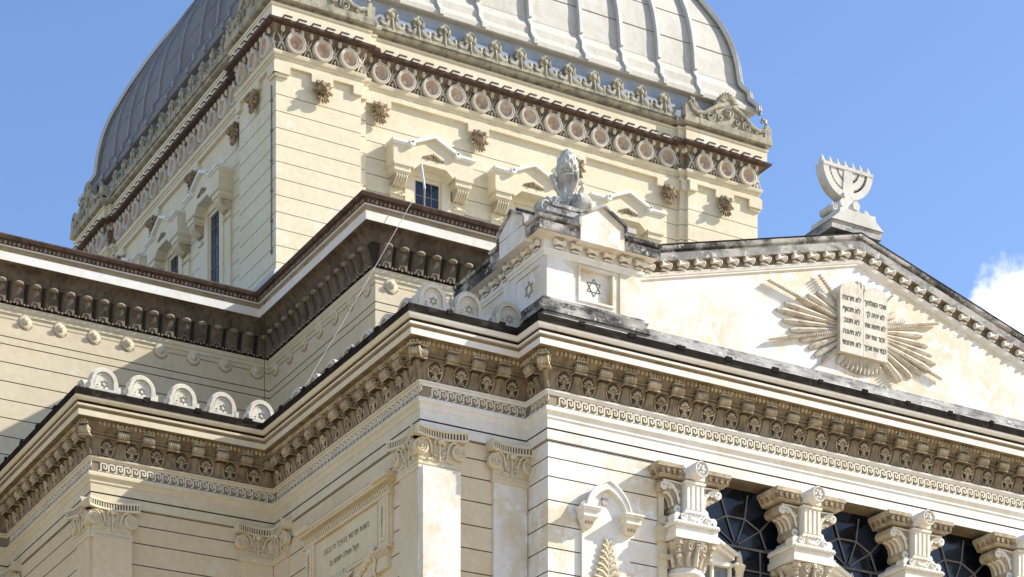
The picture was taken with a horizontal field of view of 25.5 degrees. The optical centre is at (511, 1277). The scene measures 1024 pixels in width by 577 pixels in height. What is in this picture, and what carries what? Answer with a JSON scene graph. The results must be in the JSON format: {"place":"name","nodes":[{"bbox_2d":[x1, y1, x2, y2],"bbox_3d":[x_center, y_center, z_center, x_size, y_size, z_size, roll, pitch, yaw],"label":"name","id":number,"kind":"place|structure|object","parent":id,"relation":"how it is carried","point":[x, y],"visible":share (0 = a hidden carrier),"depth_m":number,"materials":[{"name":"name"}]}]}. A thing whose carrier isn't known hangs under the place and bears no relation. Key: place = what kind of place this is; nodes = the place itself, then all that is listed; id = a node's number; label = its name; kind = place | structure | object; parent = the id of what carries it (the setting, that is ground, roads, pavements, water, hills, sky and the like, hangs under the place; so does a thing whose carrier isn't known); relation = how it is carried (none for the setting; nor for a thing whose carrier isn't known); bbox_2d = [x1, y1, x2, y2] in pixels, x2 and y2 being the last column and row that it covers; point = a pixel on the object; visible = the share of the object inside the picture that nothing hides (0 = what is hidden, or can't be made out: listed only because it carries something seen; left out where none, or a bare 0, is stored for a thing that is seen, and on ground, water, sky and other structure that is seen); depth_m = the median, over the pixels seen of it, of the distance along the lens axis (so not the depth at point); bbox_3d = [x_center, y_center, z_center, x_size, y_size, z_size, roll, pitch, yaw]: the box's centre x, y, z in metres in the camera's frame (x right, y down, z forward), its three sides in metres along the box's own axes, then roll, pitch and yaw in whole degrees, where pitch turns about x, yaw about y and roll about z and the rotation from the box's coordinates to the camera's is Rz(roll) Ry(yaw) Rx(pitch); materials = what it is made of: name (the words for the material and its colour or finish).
{"place":"outdoors","nodes":[
{"label":"outdoors","id":0,"kind":"place"},
{"bbox_2d":[0,0,1023,333],"label":"sky","id":1,"kind":"structure","parent":0,"point":[925,96],"materials":[{"name":"blue"}]},
{"label":"ground","id":2,"kind":"structure","parent":0,"visible":0},
{"bbox_2d":[0,0,1023,576],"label":"synagogue","id":3,"kind":"structure","parent":2,"relation":"on","point":[660,358],"depth_m":48.94,"materials":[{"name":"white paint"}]},
{"bbox_2d":[121,252,146,265],"bbox_3d":[-10.953,-26.808,64.983,0.610,4.815,2.420,0,0,-30],"label":"tower window","id":4,"kind":"structure","parent":3,"relation":"in","point":[139,258],"depth_m":63.99,"materials":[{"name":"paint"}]},
{"bbox_2d":[144,209,191,275],"bbox_3d":[-9.493,-26.808,62.408,0.610,4.815,2.420,0,0,-30],"label":"tower window","id":5,"kind":"structure","parent":3,"relation":"in","point":[168,246],"depth_m":62.09,"materials":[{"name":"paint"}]},
{"bbox_2d":[182,163,233,285],"bbox_3d":[-8.043,-26.808,59.850,0.610,4.815,2.420,0,0,-30],"label":"tower window","id":6,"kind":"structure","parent":3,"relation":"in","point":[208,201],"depth_m":59.80,"materials":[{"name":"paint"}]},
{"bbox_2d":[264,315,264,400],"bbox_3d":[-6.014,-21.150,54.988,0.012,5.300,0.034,0,0,-30],"label":"drop cable","id":7,"kind":"object","parent":3,"relation":"hanging from","point":[264,357],"visible":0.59,"depth_m":54.98,"materials":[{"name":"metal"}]},
{"bbox_2d":[305,200,412,385],"bbox_3d":[-3.520,-21.290,49.585,3.084,5.387,0.013,0,0,-31],"label":"stay cable","id":8,"kind":"object","parent":3,"relation":"attached to","point":[359,293],"visible":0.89,"depth_m":49.68,"materials":[{"name":"grey metal"}]},
{"bbox_2d":[420,163,425,205],"bbox_3d":[-1.995,-24.442,50.749,0.144,1.025,0.055,0,0,-30],"label":"antenna pole","id":9,"kind":"object","parent":3,"relation":"on","point":[422,173],"visible":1,"depth_m":50.73,"materials":[{"name":"white metal"}]},
{"bbox_2d":[384,135,476,215],"bbox_3d":[-2.084,-26.808,58.131,2.420,4.815,0.610,0,0,-30],"label":"tower window","id":10,"kind":"structure","parent":3,"relation":"in","point":[448,174],"depth_m":58.12,"materials":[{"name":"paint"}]},
{"bbox_2d":[486,163,556,225],"bbox_3d":[0.492,-26.808,59.592,2.420,4.815,0.610,0,0,-30],"label":"tower window","id":11,"kind":"structure","parent":3,"relation":"in","point":[520,188],"depth_m":59.28,"materials":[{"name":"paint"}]},
{"bbox_2d":[534,149,591,213],"bbox_3d":[1.107,-21.770,45.208,1.286,1.500,1.286,0,0,7],"label":"stone urn","id":12,"kind":"object","parent":3,"relation":"on","point":[567,179],"visible":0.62,"depth_m":45.01,"materials":[{"name":"white stone"}]},
{"bbox_2d":[588,190,667,243],"bbox_3d":[3.048,-26.808,61.041,2.420,4.815,0.610,0,0,-30],"label":"tower window","id":13,"kind":"structure","parent":3,"relation":"in","point":[648,222],"depth_m":61.04,"materials":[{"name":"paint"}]},
{"bbox_2d":[806,154,882,242],"bbox_3d":[7.040,-22.855,48.125,1.380,1.710,1.000,0,0,-30],"label":"menorah sculpture","id":14,"kind":"object","parent":3,"relation":"on","point":[844,187],"visible":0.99,"depth_m":47.86,"materials":[{"name":"stone"}]}
]}

